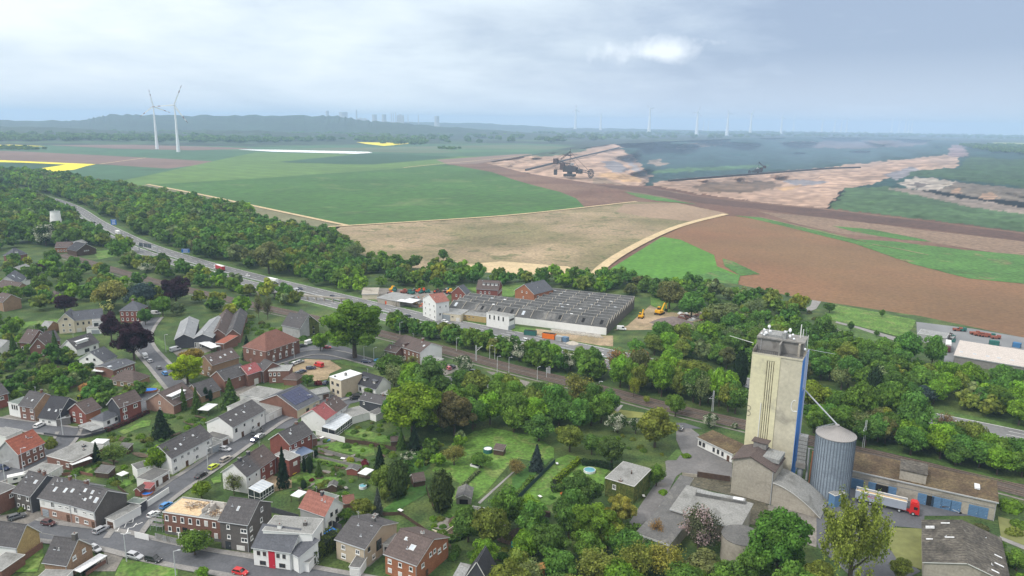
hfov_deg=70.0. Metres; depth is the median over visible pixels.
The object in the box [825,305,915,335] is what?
lawn
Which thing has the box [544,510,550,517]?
compost bay
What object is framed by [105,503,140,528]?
garage
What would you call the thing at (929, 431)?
broadleaf tree
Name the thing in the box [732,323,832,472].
silo tower
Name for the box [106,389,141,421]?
house
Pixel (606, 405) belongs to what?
broadleaf tree
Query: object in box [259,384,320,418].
house
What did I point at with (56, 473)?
garage door
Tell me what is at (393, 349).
annex
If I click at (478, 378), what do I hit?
broadleaf tree
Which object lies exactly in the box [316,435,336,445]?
yard
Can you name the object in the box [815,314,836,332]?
broadleaf tree
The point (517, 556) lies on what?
broadleaf tree
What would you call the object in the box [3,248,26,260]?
house
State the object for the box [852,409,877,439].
broadleaf tree
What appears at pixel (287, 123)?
hills
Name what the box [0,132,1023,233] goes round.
ground
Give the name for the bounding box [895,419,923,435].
broadleaf tree
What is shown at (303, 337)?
shrub
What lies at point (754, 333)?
broadleaf tree
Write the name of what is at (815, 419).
broadleaf tree
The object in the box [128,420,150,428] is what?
lawn
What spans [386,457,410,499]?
columnar tree
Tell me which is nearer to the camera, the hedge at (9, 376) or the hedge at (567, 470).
the hedge at (567, 470)
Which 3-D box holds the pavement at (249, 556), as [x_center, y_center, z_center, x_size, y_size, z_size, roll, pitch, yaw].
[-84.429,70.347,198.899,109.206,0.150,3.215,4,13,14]
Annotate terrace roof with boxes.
[69,456,92,469]
[78,421,103,436]
[295,446,313,458]
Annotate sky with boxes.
[0,0,1023,134]
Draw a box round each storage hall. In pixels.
[362,287,378,298]
[377,292,414,306]
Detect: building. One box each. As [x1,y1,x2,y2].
[242,329,299,362]
[262,515,322,542]
[442,308,467,321]
[486,310,514,330]
[697,430,743,463]
[954,340,1023,369]
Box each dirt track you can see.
[146,184,346,224]
[328,201,637,226]
[402,154,531,167]
[591,214,727,273]
[761,217,865,241]
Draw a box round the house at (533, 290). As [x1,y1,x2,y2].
[515,280,553,299]
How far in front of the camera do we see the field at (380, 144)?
3858.10 m
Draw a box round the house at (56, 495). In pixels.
[37,474,105,521]
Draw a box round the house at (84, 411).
[67,397,101,423]
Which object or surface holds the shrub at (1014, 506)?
on the ground at (420, 511)
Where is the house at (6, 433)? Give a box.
[0,427,21,445]
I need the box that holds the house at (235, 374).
[210,363,244,392]
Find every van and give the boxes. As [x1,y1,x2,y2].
[142,352,147,358]
[150,310,160,314]
[169,346,180,351]
[251,426,262,435]
[304,339,312,344]
[314,361,323,367]
[617,325,625,329]
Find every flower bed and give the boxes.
[132,452,147,456]
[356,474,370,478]
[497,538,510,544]
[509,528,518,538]
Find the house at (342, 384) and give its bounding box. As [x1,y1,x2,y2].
[329,370,361,397]
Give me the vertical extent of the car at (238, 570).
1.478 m
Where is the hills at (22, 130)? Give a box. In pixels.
[0,126,439,142]
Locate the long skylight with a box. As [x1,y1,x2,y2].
[695,489,745,503]
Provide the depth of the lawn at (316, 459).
249.79 m
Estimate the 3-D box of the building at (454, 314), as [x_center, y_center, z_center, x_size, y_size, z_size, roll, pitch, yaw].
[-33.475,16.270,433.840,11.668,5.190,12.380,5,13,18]
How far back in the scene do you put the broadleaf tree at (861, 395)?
277.23 m
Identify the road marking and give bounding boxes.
[56,198,1021,430]
[83,216,1000,436]
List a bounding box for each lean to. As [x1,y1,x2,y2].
[215,335,237,350]
[637,500,687,556]
[659,475,693,505]
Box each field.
[0,144,572,185]
[0,151,211,168]
[0,160,93,170]
[0,162,63,171]
[56,145,251,149]
[65,165,183,179]
[123,152,482,185]
[142,185,340,228]
[151,165,583,224]
[223,145,568,152]
[240,149,371,153]
[282,153,453,163]
[336,202,689,271]
[358,142,407,145]
[438,154,528,164]
[450,162,1023,283]
[470,261,569,273]
[533,174,990,280]
[599,185,1023,240]
[609,237,736,278]
[616,203,727,220]
[625,189,691,199]
[627,192,691,203]
[660,216,1023,336]
[681,271,739,283]
[722,258,758,275]
[740,216,1023,283]
[763,212,1023,254]
[835,226,930,241]
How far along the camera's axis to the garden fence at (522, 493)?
237.75 m
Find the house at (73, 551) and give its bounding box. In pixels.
[41,532,93,575]
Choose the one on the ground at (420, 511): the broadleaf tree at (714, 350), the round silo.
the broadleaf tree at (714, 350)
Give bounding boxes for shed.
[94,464,115,478]
[120,442,132,453]
[133,483,144,496]
[144,482,154,491]
[213,309,233,341]
[225,308,247,342]
[327,479,338,491]
[342,494,354,508]
[346,463,360,475]
[390,436,404,446]
[410,471,425,486]
[423,356,443,361]
[455,483,473,503]
[464,311,485,322]
[493,443,505,455]
[771,468,827,518]
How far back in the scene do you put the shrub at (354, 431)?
272.52 m
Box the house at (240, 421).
[205,399,265,441]
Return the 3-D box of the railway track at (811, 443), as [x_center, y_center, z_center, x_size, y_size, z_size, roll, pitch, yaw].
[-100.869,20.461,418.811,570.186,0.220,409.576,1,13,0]
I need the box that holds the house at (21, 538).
[0,521,40,554]
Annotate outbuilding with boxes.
[239,386,281,399]
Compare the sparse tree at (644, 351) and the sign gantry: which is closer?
the sparse tree at (644, 351)
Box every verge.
[21,188,1023,430]
[79,215,748,389]
[129,251,804,414]
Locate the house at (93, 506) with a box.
[69,479,128,527]
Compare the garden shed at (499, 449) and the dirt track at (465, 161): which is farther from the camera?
the dirt track at (465, 161)
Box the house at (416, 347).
[393,334,442,364]
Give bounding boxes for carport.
[73,553,107,575]
[198,403,217,416]
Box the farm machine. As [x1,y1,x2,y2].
[407,289,414,293]
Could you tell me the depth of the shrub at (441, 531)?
206.29 m
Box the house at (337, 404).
[324,395,347,415]
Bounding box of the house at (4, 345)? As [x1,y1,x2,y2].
[0,339,17,355]
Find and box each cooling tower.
[339,112,347,117]
[372,114,376,120]
[382,114,386,121]
[434,116,439,126]
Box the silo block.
[730,437,785,504]
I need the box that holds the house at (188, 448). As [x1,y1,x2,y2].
[150,424,212,474]
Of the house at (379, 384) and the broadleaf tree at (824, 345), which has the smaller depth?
the house at (379, 384)
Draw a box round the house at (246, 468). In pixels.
[220,455,261,493]
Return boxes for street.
[0,392,156,434]
[0,437,73,480]
[28,520,347,575]
[110,393,355,537]
[136,317,188,387]
[274,350,487,386]
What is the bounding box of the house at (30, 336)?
[18,328,41,348]
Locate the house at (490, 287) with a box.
[476,279,502,295]
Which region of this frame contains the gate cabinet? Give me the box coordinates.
[828,491,844,507]
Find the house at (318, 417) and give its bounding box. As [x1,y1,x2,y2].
[300,402,336,430]
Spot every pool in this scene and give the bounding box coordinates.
[141,491,152,496]
[144,388,157,392]
[584,467,595,473]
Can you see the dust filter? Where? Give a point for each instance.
(801, 461)
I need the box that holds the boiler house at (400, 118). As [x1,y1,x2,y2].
[397,114,403,122]
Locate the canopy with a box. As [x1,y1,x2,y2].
[199,341,220,352]
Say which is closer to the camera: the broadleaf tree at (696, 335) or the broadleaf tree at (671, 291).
the broadleaf tree at (696, 335)
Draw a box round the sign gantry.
[138,242,157,253]
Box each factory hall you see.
[449,293,533,323]
[515,288,634,334]
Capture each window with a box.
[240,529,246,533]
[241,538,247,542]
[260,560,265,565]
[279,563,285,568]
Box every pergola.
[290,490,305,503]
[358,468,373,479]
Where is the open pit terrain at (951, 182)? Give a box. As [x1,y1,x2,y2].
[485,137,1023,231]
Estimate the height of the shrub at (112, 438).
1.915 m
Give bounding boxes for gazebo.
[116,471,128,481]
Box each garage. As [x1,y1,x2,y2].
[23,462,62,476]
[39,569,73,575]
[57,414,70,425]
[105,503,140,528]
[136,467,169,487]
[208,439,220,453]
[210,431,229,445]
[303,555,315,571]
[310,387,330,399]
[344,406,368,423]
[349,556,366,575]
[453,562,470,575]
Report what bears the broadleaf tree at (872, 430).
on the lawn at (943, 464)
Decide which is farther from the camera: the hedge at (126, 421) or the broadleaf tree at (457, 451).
the hedge at (126, 421)
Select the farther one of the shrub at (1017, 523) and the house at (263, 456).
the house at (263, 456)
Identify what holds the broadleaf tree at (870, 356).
on the ground at (420, 511)
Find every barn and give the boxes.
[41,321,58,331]
[67,242,96,255]
[73,239,87,243]
[921,519,1009,575]
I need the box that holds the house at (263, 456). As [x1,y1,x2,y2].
[246,442,276,479]
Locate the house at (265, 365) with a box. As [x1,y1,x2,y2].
[258,358,280,382]
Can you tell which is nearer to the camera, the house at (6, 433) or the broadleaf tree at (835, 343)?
the house at (6, 433)
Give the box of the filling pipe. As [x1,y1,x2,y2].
[803,387,836,423]
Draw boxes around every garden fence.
[44,429,105,437]
[271,507,298,516]
[291,486,339,491]
[312,454,361,467]
[318,447,368,464]
[333,521,341,529]
[345,439,395,450]
[380,512,425,528]
[518,459,554,496]
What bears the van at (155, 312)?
on the ground at (420, 511)
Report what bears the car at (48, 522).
on the pavement at (249, 556)
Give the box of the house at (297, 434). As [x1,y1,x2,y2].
[268,421,313,453]
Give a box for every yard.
[0,511,72,523]
[3,415,69,425]
[92,552,122,570]
[173,347,214,356]
[235,384,255,396]
[265,476,291,490]
[275,393,359,428]
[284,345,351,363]
[293,359,340,380]
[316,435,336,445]
[361,287,449,307]
[434,518,449,528]
[441,364,457,374]
[519,379,529,384]
[536,329,612,345]
[551,329,600,335]
[610,410,643,417]
[615,305,698,329]
[630,428,731,524]
[676,423,701,428]
[688,476,767,524]
[768,505,816,546]
[816,488,994,575]
[916,322,1023,361]
[1000,536,1023,548]
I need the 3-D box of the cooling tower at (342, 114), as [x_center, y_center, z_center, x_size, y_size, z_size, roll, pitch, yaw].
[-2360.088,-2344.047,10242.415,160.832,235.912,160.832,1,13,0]
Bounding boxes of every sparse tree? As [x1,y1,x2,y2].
[223,471,243,494]
[253,292,262,316]
[260,295,273,316]
[407,354,420,363]
[605,347,629,370]
[627,347,653,360]
[648,517,665,531]
[932,411,956,423]
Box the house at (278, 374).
[268,365,292,382]
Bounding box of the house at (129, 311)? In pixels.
[119,298,147,321]
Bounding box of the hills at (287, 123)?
[0,114,598,138]
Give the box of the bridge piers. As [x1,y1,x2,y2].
[249,291,346,302]
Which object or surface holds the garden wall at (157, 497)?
on the ground at (420, 511)
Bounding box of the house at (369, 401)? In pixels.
[358,389,386,411]
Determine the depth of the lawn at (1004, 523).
212.39 m
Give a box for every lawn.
[0,319,58,336]
[15,548,43,571]
[17,382,42,390]
[83,467,92,472]
[95,250,114,258]
[115,559,177,575]
[118,428,138,433]
[120,475,133,486]
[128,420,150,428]
[150,382,161,388]
[154,336,168,349]
[211,474,220,483]
[291,471,340,487]
[311,455,360,468]
[319,442,374,456]
[331,360,374,368]
[343,429,389,441]
[382,485,426,511]
[399,450,438,476]
[432,428,511,535]
[468,284,523,296]
[512,326,535,331]
[512,432,553,460]
[512,458,551,490]
[522,454,575,505]
[562,462,608,483]
[650,295,676,311]
[667,448,681,459]
[715,295,756,303]
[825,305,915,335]
[836,325,890,340]
[856,441,1022,483]
[889,528,921,568]
[998,516,1023,544]
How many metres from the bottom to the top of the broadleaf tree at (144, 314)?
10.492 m
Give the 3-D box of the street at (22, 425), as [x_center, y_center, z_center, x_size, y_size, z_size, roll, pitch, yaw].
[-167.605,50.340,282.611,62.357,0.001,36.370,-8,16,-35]
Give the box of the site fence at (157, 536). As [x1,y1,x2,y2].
[134,531,181,543]
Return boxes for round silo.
[810,423,856,500]
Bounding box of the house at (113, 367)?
[94,358,134,377]
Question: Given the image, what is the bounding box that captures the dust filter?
[795,433,813,482]
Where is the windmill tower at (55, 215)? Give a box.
[50,209,61,222]
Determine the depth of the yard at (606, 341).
396.19 m
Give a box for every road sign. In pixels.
[111,219,116,224]
[181,249,189,253]
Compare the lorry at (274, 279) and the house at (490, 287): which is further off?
the lorry at (274, 279)
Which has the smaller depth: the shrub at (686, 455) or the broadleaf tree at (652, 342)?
the shrub at (686, 455)
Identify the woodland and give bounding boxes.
[0,129,1023,153]
[0,166,275,261]
[0,209,1018,488]
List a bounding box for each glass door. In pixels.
[225,541,230,549]
[376,538,381,551]
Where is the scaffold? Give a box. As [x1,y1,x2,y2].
[149,512,163,531]
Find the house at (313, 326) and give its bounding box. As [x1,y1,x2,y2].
[298,309,319,334]
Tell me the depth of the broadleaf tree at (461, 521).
199.99 m
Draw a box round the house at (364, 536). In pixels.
[334,511,398,566]
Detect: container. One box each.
[524,329,536,335]
[542,332,555,339]
[555,335,562,341]
[562,336,568,341]
[989,339,999,345]
[1012,342,1021,347]
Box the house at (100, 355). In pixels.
[78,346,117,367]
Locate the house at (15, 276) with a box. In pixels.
[0,270,26,283]
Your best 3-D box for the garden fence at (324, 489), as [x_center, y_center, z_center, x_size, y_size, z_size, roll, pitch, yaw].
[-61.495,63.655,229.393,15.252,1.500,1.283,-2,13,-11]
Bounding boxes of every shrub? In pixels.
[17,506,25,512]
[44,437,58,449]
[70,467,84,475]
[77,383,87,391]
[106,477,117,483]
[107,432,115,436]
[107,436,115,441]
[110,480,120,485]
[120,464,128,469]
[122,438,131,441]
[135,433,145,438]
[144,441,153,447]
[145,436,154,441]
[166,414,175,418]
[254,329,264,334]
[298,335,307,340]
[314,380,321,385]
[316,483,324,487]
[336,472,344,476]
[338,479,344,484]
[341,442,350,448]
[346,456,354,461]
[350,429,358,433]
[361,458,368,465]
[381,448,389,453]
[388,453,397,457]
[429,515,436,521]
[436,516,445,521]
[437,529,447,534]
[439,524,446,528]
[447,551,459,560]
[451,546,460,552]
[466,550,473,557]
[495,552,508,559]
[501,547,508,552]
[502,534,512,540]
[639,448,647,452]
[658,489,667,495]
[682,453,691,457]
[975,523,989,531]
[997,498,1023,514]
[1004,526,1023,536]
[1006,553,1017,568]
[1009,518,1023,530]
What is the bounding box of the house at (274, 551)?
[251,523,301,570]
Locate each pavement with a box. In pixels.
[0,389,159,435]
[0,417,81,427]
[1,428,82,481]
[35,517,375,575]
[40,538,240,575]
[103,394,332,537]
[135,321,167,389]
[139,397,348,532]
[151,317,190,385]
[257,349,450,377]
[278,354,487,387]
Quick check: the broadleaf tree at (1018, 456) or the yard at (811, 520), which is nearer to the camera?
the yard at (811, 520)
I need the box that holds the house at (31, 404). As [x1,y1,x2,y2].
[17,387,49,420]
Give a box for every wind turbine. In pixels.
[140,91,169,148]
[152,85,187,151]
[574,108,577,128]
[598,113,601,129]
[647,106,654,131]
[694,106,701,134]
[725,111,731,135]
[749,109,754,132]
[779,117,783,133]
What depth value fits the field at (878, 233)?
812.89 m
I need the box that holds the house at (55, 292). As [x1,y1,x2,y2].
[50,291,59,303]
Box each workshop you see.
[227,398,281,422]
[918,329,948,343]
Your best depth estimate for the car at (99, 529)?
204.63 m
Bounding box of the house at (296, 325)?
[281,312,309,337]
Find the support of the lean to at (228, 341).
on the ground at (420, 511)
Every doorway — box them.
[459,499,467,503]
[876,484,888,492]
[926,495,933,505]
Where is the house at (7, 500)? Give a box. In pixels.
[0,481,15,513]
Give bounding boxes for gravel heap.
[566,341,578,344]
[649,316,693,325]
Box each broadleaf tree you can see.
[29,263,45,274]
[34,363,63,383]
[53,294,78,312]
[90,279,127,302]
[97,443,130,464]
[98,310,120,339]
[109,321,154,360]
[122,283,156,302]
[136,308,152,324]
[143,444,169,467]
[149,296,170,315]
[161,276,190,301]
[166,354,202,384]
[176,529,213,554]
[177,348,204,357]
[190,480,210,497]
[194,566,208,575]
[250,241,285,273]
[282,253,296,271]
[301,374,313,385]
[311,333,327,350]
[318,299,382,357]
[337,507,352,520]
[343,241,361,257]
[350,498,375,514]
[363,387,372,392]
[369,464,390,489]
[373,353,402,380]
[379,485,390,499]
[381,380,441,431]
[381,399,389,412]
[385,362,401,386]
[397,367,416,388]
[399,362,417,372]
[411,364,422,372]
[414,355,447,383]
[414,459,423,468]
[415,378,430,386]
[430,375,451,394]
[431,390,477,435]
[438,249,448,260]
[439,384,464,399]
[442,444,465,464]
[450,505,480,541]
[451,368,468,387]
[458,388,473,398]
[461,369,489,399]
[465,383,480,399]
[468,397,489,429]
[469,407,489,426]
[470,506,510,540]
[471,452,492,466]
[471,537,500,560]
[478,390,504,424]
[483,380,507,398]
[487,559,530,575]
[488,484,524,528]
[489,372,505,387]
[499,380,526,398]
[500,391,527,413]
[501,373,521,382]
[501,404,528,432]
[503,547,531,566]
[508,458,525,473]
[512,528,538,556]
[514,493,541,515]
[515,500,549,531]
[517,557,544,575]
[522,385,543,398]
[522,413,554,440]
[524,338,536,351]
[524,397,550,420]
[527,382,546,389]
[529,523,571,555]
[541,384,573,419]
[542,547,576,575]
[543,343,561,354]
[543,401,570,426]
[548,572,566,575]
[552,487,588,520]
[554,424,583,451]
[556,504,576,538]
[557,469,604,504]
[564,372,599,398]
[567,397,592,427]
[569,502,621,544]
[571,346,591,366]
[573,529,605,557]
[574,545,617,575]
[578,382,603,404]
[582,433,603,454]
[588,402,603,425]
[590,346,604,362]
[591,391,615,422]
[595,435,625,462]
[596,517,624,550]
[603,527,643,555]
[604,387,621,416]
[604,493,637,519]
[604,557,643,575]
[609,354,627,387]
[611,539,654,574]
[618,357,639,389]
[627,338,645,352]
[628,349,650,370]
[629,376,640,396]
[631,363,649,392]
[636,406,679,447]
[638,538,667,567]
[643,395,649,401]
[644,332,660,338]
[644,334,665,354]
[645,359,675,396]
[645,540,686,575]
[649,463,666,485]
[651,320,674,333]
[656,280,686,308]
[659,331,679,349]
[660,350,678,390]
[664,348,682,359]
[664,394,685,416]
[664,561,709,575]
[670,372,687,396]
[673,338,690,356]
[673,360,689,375]
[674,322,691,336]
[676,366,690,373]
[678,291,705,317]
[681,368,707,401]
[683,546,726,575]
[685,371,711,405]
[686,358,713,372]
[689,319,705,330]
[690,331,709,342]
[694,321,718,338]
[702,374,712,403]
[706,302,748,321]
[707,345,726,359]
[708,366,733,406]
[708,565,735,575]
[712,559,747,575]
[717,332,740,351]
[717,382,739,411]
[718,347,735,368]
[720,312,741,330]
[720,326,745,336]
[724,375,736,385]
[726,370,739,381]
[726,381,748,413]
[733,311,745,324]
[734,323,753,336]
[735,334,745,346]
[735,546,767,575]
[741,297,766,311]
[741,552,775,575]
[745,310,766,327]
[745,347,752,360]
[746,323,764,332]
[747,327,762,344]
[747,506,814,571]
[771,323,788,332]
[772,559,813,575]
[793,321,823,339]
[801,569,817,575]
[802,333,816,346]
[803,404,812,414]
[804,379,833,404]
[804,411,824,432]
[804,559,834,575]
[807,345,817,352]
[807,360,813,377]
[808,350,814,369]
[808,404,825,426]
[810,347,831,376]
[811,356,831,380]
[814,340,832,351]
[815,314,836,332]
[818,403,836,423]
[819,482,896,575]
[823,303,834,312]
[824,351,838,379]
[824,389,850,407]
[825,404,856,429]
[828,337,846,349]
[830,363,855,389]
[834,341,858,358]
[835,355,862,387]
[842,380,878,412]
[845,405,857,415]
[847,321,854,330]
[850,366,871,384]
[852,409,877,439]
[852,417,882,445]
[856,338,877,355]
[858,348,873,365]
[862,349,887,364]
[864,406,884,415]
[869,412,895,441]
[873,361,899,372]
[873,380,910,411]
[876,336,902,350]
[878,346,893,354]
[878,411,900,439]
[878,416,897,442]
[881,406,893,412]
[882,370,909,388]
[885,353,908,368]
[888,557,914,575]
[889,348,914,362]
[894,331,924,355]
[894,426,928,455]
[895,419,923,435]
[896,391,939,430]
[904,381,924,392]
[905,365,939,384]
[919,385,938,400]
[921,429,931,450]
[923,334,947,363]
[923,363,937,371]
[923,379,950,403]
[926,422,957,458]
[927,423,936,432]
[932,360,955,374]
[935,421,966,434]
[936,372,962,393]
[943,437,975,464]
[946,433,975,463]
[953,370,970,390]
[955,361,983,381]
[955,420,989,439]
[970,439,996,467]
[978,432,1007,449]
[978,433,1012,451]
[984,383,1007,401]
[984,445,1019,474]
[987,364,1013,379]
[994,374,1017,388]
[999,369,1023,381]
[1004,547,1023,570]
[1005,399,1023,425]
[1007,380,1023,399]
[1007,436,1023,452]
[1011,450,1023,477]
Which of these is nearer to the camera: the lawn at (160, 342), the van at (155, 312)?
the lawn at (160, 342)
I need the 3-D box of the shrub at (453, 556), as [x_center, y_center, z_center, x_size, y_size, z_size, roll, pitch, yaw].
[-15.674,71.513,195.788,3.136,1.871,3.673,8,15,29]
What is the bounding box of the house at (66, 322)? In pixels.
[57,308,75,333]
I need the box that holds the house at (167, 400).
[145,382,193,413]
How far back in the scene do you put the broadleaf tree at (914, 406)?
266.40 m
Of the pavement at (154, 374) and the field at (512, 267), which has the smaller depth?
the pavement at (154, 374)
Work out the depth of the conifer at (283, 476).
229.89 m
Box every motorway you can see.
[49,196,1023,438]
[81,218,822,404]
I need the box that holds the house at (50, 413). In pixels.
[37,395,76,425]
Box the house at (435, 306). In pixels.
[423,292,449,320]
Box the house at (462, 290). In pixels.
[451,284,470,300]
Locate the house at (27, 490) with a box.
[11,469,53,512]
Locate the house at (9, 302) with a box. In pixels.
[0,290,21,311]
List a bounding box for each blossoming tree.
[99,299,114,311]
[677,502,723,549]
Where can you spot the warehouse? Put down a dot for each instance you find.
(925, 484)
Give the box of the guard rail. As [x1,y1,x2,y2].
[80,215,930,423]
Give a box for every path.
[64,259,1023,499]
[478,471,514,502]
[806,300,820,310]
[835,321,895,339]
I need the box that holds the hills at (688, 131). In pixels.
[577,128,1019,137]
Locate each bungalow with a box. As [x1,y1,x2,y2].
[14,264,28,269]
[46,440,104,470]
[90,410,117,427]
[110,369,149,386]
[189,377,221,402]
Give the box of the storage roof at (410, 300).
[396,298,420,306]
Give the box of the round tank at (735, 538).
[720,524,753,561]
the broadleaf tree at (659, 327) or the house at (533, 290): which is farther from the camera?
the house at (533, 290)
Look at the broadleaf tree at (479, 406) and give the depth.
274.63 m
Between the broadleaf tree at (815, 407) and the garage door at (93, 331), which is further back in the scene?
the garage door at (93, 331)
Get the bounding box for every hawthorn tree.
[31,223,54,245]
[138,263,155,272]
[400,451,417,460]
[452,355,473,369]
[500,336,518,344]
[511,344,524,360]
[563,352,576,370]
[604,412,629,432]
[624,417,640,433]
[702,412,719,427]
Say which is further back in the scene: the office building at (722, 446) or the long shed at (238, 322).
the long shed at (238, 322)
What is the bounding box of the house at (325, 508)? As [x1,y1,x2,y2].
[298,486,344,530]
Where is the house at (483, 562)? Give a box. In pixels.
[466,545,496,575]
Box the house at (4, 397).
[0,383,8,408]
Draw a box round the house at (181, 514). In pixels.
[162,497,225,541]
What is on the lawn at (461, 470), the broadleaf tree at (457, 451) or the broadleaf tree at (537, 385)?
the broadleaf tree at (457, 451)
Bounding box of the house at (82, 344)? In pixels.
[59,332,99,355]
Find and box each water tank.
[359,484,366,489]
[483,446,491,453]
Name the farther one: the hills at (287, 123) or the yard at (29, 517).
the hills at (287, 123)
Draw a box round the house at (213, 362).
[199,347,239,376]
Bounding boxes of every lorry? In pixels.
[214,264,224,270]
[269,277,277,283]
[855,486,919,515]
[945,339,950,351]
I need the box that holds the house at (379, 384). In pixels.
[357,368,391,394]
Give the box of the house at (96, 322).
[92,318,102,325]
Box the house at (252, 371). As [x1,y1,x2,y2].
[239,359,261,386]
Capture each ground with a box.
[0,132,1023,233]
[0,183,1023,575]
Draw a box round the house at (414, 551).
[383,526,449,575]
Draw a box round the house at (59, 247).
[54,239,72,252]
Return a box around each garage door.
[42,509,48,516]
[52,470,58,476]
[91,330,99,333]
[162,474,168,482]
[213,445,218,452]
[237,545,244,550]
[350,569,359,575]
[442,314,449,320]
[508,324,514,330]
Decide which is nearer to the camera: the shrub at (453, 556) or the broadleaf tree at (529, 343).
the shrub at (453, 556)
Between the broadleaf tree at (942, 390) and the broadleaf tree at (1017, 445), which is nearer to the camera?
the broadleaf tree at (1017, 445)
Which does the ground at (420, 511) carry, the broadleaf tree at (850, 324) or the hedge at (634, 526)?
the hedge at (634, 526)
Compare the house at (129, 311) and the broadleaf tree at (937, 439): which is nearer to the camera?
the broadleaf tree at (937, 439)
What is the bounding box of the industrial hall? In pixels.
[670,485,753,540]
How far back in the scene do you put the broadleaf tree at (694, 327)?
391.87 m
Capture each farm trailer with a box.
[952,327,962,331]
[981,333,990,337]
[990,335,1000,338]
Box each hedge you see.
[5,371,30,380]
[54,358,78,365]
[63,362,94,375]
[76,390,100,399]
[104,410,149,431]
[314,525,339,564]
[317,459,343,467]
[424,449,443,465]
[448,535,464,543]
[461,469,480,484]
[516,475,533,495]
[528,553,539,565]
[550,483,565,492]
[552,456,581,484]
[581,458,613,470]
[623,522,641,530]
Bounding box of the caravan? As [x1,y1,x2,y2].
[7,471,24,483]
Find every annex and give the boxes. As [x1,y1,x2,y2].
[0,552,25,575]
[8,396,23,417]
[86,325,101,333]
[91,438,109,446]
[127,497,146,512]
[131,460,149,476]
[274,449,299,476]
[283,372,302,385]
[291,537,319,573]
[312,433,316,445]
[324,491,338,500]
[369,408,383,421]
[382,533,395,552]
[384,343,401,355]
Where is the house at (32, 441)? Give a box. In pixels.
[0,429,45,468]
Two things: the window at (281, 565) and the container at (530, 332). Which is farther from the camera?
the container at (530, 332)
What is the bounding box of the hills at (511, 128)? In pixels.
[390,122,634,133]
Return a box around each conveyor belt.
[525,147,619,170]
[668,167,860,181]
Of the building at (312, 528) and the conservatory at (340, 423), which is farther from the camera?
the conservatory at (340, 423)
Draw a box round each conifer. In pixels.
[8,334,18,356]
[51,330,58,347]
[92,442,101,462]
[151,409,174,440]
[180,387,188,410]
[191,387,202,414]
[219,378,239,410]
[241,336,248,360]
[276,447,290,490]
[313,462,323,477]
[371,488,383,516]
[373,445,386,469]
[396,430,405,450]
[405,425,421,451]
[526,444,544,473]
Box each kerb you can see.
[36,520,349,575]
[41,538,245,575]
[109,443,228,537]
[139,396,350,531]
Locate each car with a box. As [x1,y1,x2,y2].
[0,464,9,470]
[6,512,26,520]
[33,422,45,427]
[40,518,55,526]
[92,524,109,533]
[92,543,101,553]
[125,550,143,559]
[144,553,162,563]
[146,510,159,517]
[159,501,172,509]
[194,471,207,478]
[207,463,219,469]
[219,445,231,451]
[219,455,232,461]
[232,566,248,575]
[250,436,259,442]
[255,433,264,438]
[306,366,315,369]
[349,394,359,399]
[361,359,370,362]
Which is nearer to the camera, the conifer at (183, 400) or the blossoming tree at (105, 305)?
the conifer at (183, 400)
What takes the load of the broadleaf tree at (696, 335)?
on the ground at (420, 511)
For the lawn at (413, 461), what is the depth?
249.90 m
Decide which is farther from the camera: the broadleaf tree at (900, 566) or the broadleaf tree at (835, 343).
the broadleaf tree at (835, 343)
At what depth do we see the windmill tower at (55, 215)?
755.17 m
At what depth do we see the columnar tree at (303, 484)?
229.80 m
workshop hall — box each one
[174,316,198,348]
[194,315,220,347]
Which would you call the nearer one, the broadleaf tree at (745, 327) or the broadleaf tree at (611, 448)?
the broadleaf tree at (611, 448)
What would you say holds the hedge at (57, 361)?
on the ground at (420, 511)
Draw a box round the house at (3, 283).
[0,280,26,295]
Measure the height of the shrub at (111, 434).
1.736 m
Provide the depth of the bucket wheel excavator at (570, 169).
1805.72 m
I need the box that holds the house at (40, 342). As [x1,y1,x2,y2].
[29,331,51,356]
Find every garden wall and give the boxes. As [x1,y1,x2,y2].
[24,542,42,559]
[62,471,92,476]
[85,559,105,575]
[147,487,168,505]
[316,430,344,442]
[682,473,696,476]
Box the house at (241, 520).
[217,496,271,551]
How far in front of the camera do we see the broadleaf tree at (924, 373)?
315.37 m
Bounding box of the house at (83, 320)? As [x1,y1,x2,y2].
[72,308,102,331]
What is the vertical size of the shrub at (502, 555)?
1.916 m
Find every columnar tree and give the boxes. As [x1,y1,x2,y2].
[203,387,207,399]
[208,389,212,400]
[300,479,306,488]
[302,458,305,471]
[306,455,313,473]
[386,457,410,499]
[429,467,454,514]
[732,346,749,387]
[867,363,883,394]
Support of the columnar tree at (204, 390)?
on the ground at (420, 511)
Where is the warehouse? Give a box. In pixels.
[851,451,998,520]
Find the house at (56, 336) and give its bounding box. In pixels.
[38,330,60,346]
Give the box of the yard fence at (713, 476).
[697,471,729,481]
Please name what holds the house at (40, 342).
on the ground at (420, 511)
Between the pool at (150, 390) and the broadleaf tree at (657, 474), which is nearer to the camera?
the broadleaf tree at (657, 474)
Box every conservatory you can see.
[248,479,273,499]
[291,447,307,462]
[321,413,351,434]
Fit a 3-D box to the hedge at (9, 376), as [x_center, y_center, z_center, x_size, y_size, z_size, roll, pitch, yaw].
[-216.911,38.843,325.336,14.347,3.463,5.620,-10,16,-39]
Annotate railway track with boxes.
[61,255,1023,494]
[64,253,1023,487]
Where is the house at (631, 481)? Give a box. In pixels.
[605,461,650,503]
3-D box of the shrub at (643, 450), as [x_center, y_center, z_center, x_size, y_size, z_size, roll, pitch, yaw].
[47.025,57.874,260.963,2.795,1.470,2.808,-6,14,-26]
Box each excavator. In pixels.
[553,149,593,177]
[638,309,644,318]
[654,303,667,314]
[748,162,765,172]
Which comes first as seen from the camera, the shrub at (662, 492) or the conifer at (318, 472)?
the shrub at (662, 492)

